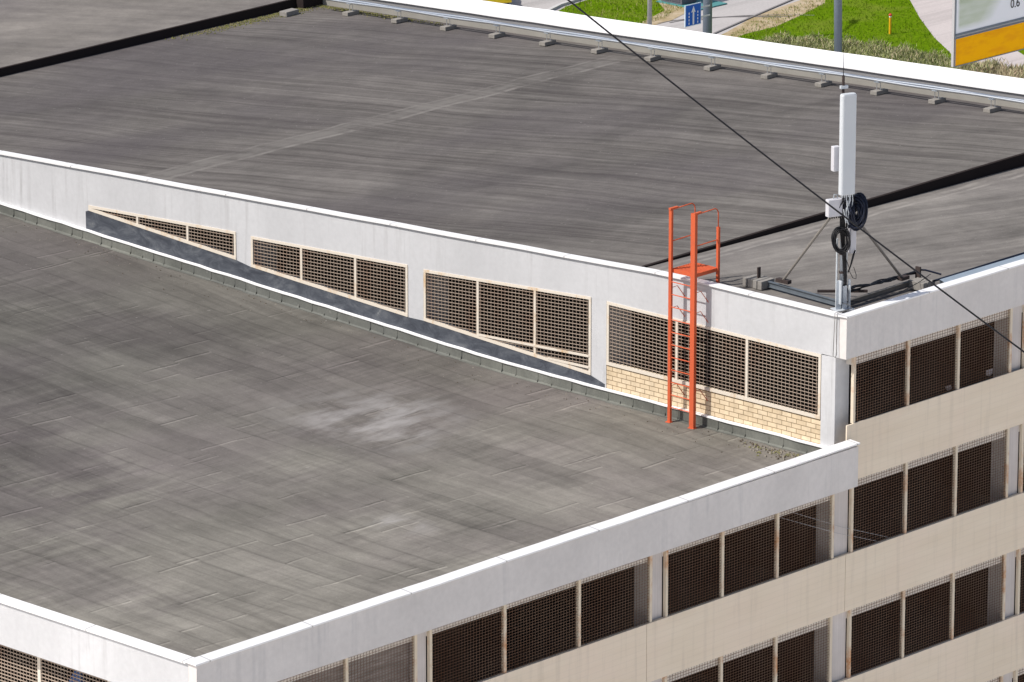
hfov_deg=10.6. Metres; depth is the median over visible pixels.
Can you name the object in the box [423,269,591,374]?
window frame
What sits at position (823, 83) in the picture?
concrete block
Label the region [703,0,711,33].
lamp post
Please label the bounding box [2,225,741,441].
grit
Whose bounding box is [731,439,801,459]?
gravel
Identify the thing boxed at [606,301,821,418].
window frame
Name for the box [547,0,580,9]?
kerb
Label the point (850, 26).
lawn
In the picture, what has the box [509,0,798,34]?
road
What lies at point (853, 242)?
radio unit
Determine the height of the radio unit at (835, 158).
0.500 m
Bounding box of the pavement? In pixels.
[910,0,1023,67]
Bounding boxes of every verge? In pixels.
[643,3,684,24]
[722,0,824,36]
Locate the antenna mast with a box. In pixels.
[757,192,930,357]
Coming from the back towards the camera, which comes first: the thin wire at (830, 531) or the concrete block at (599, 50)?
the concrete block at (599, 50)
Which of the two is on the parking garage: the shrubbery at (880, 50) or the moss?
the moss
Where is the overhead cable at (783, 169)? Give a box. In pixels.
[567,0,1023,352]
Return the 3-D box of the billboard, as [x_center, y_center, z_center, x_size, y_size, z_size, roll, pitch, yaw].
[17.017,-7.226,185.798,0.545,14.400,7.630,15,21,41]
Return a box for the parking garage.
[0,0,1023,681]
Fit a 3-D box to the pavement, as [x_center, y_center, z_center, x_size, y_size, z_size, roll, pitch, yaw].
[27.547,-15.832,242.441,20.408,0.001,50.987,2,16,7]
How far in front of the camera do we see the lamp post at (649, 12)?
228.59 m
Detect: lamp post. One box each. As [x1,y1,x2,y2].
[647,0,651,24]
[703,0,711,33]
[834,0,841,51]
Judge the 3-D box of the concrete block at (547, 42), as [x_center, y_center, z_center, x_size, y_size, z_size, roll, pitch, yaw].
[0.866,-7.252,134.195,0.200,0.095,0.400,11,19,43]
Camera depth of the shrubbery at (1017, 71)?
223.86 m
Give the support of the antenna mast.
on the parking garage
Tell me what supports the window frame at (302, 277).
in the parking garage
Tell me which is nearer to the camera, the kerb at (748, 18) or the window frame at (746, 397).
the window frame at (746, 397)
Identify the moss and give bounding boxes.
[165,4,442,40]
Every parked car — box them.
[483,0,511,3]
[656,0,726,9]
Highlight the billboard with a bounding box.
[951,0,1023,66]
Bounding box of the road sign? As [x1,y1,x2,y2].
[684,2,709,26]
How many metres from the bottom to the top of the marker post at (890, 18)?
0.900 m
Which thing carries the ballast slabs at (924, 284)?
on the parking garage
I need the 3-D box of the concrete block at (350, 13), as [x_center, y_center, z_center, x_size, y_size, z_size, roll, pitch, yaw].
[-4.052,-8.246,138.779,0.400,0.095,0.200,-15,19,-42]
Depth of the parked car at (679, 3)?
237.66 m
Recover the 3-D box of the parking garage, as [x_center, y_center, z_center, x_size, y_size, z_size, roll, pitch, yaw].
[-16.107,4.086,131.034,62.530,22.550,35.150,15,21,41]
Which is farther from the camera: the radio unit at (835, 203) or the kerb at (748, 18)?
the kerb at (748, 18)
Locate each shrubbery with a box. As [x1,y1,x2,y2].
[754,30,1003,71]
[958,57,1023,78]
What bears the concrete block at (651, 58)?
on the parking garage
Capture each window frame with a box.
[88,205,236,259]
[251,236,407,316]
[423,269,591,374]
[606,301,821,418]
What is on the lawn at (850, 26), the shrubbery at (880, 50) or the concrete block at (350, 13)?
the shrubbery at (880, 50)
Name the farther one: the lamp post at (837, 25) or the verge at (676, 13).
the verge at (676, 13)
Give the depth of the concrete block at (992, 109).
124.84 m
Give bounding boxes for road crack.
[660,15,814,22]
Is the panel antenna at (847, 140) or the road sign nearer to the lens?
the panel antenna at (847, 140)
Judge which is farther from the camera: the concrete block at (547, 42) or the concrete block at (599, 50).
the concrete block at (547, 42)
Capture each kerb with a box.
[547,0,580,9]
[712,0,792,33]
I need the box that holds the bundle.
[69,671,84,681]
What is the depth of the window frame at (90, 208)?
120.92 m
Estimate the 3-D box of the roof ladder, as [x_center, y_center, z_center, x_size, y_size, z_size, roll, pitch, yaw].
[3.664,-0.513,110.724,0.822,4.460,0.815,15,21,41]
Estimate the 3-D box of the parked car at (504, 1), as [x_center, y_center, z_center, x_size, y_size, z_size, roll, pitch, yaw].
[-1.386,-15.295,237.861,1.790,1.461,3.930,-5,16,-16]
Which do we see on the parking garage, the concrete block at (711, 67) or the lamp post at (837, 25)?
the concrete block at (711, 67)
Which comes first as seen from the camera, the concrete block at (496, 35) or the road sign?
the concrete block at (496, 35)
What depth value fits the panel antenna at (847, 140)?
107.70 m
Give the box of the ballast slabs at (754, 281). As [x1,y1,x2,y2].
[743,274,773,289]
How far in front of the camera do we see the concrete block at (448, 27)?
136.41 m
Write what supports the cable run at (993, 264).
on the parking garage
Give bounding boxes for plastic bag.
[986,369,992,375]
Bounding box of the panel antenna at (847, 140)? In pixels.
[838,92,856,197]
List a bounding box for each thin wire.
[780,517,878,541]
[789,511,889,537]
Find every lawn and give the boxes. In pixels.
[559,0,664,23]
[738,0,950,64]
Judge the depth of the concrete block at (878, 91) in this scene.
127.14 m
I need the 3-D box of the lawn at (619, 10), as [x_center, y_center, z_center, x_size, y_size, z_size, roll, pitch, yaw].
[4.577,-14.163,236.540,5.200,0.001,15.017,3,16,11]
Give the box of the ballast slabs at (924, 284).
[908,277,934,289]
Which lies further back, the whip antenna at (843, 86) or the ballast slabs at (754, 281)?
the ballast slabs at (754, 281)
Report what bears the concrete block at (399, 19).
on the parking garage
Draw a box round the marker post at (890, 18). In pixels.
[889,13,891,33]
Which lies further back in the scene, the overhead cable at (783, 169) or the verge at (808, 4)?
the verge at (808, 4)
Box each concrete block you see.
[279,8,298,16]
[342,10,358,15]
[391,17,407,22]
[440,24,456,30]
[489,32,504,38]
[539,39,555,45]
[591,47,607,53]
[644,55,660,61]
[704,64,720,70]
[761,72,777,78]
[815,80,831,86]
[870,88,887,95]
[928,97,945,103]
[983,105,1000,112]
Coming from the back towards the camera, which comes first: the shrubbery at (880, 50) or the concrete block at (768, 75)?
the shrubbery at (880, 50)
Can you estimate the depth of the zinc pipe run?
130.99 m
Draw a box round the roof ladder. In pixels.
[665,203,719,429]
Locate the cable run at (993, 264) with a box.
[921,252,1023,283]
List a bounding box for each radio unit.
[825,194,842,218]
[831,145,838,171]
[848,228,855,253]
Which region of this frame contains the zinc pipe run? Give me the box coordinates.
[327,0,1023,103]
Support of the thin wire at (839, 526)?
attached to the parking garage
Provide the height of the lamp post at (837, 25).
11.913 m
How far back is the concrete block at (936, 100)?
125.97 m
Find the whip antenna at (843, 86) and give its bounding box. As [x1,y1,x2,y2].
[840,56,847,92]

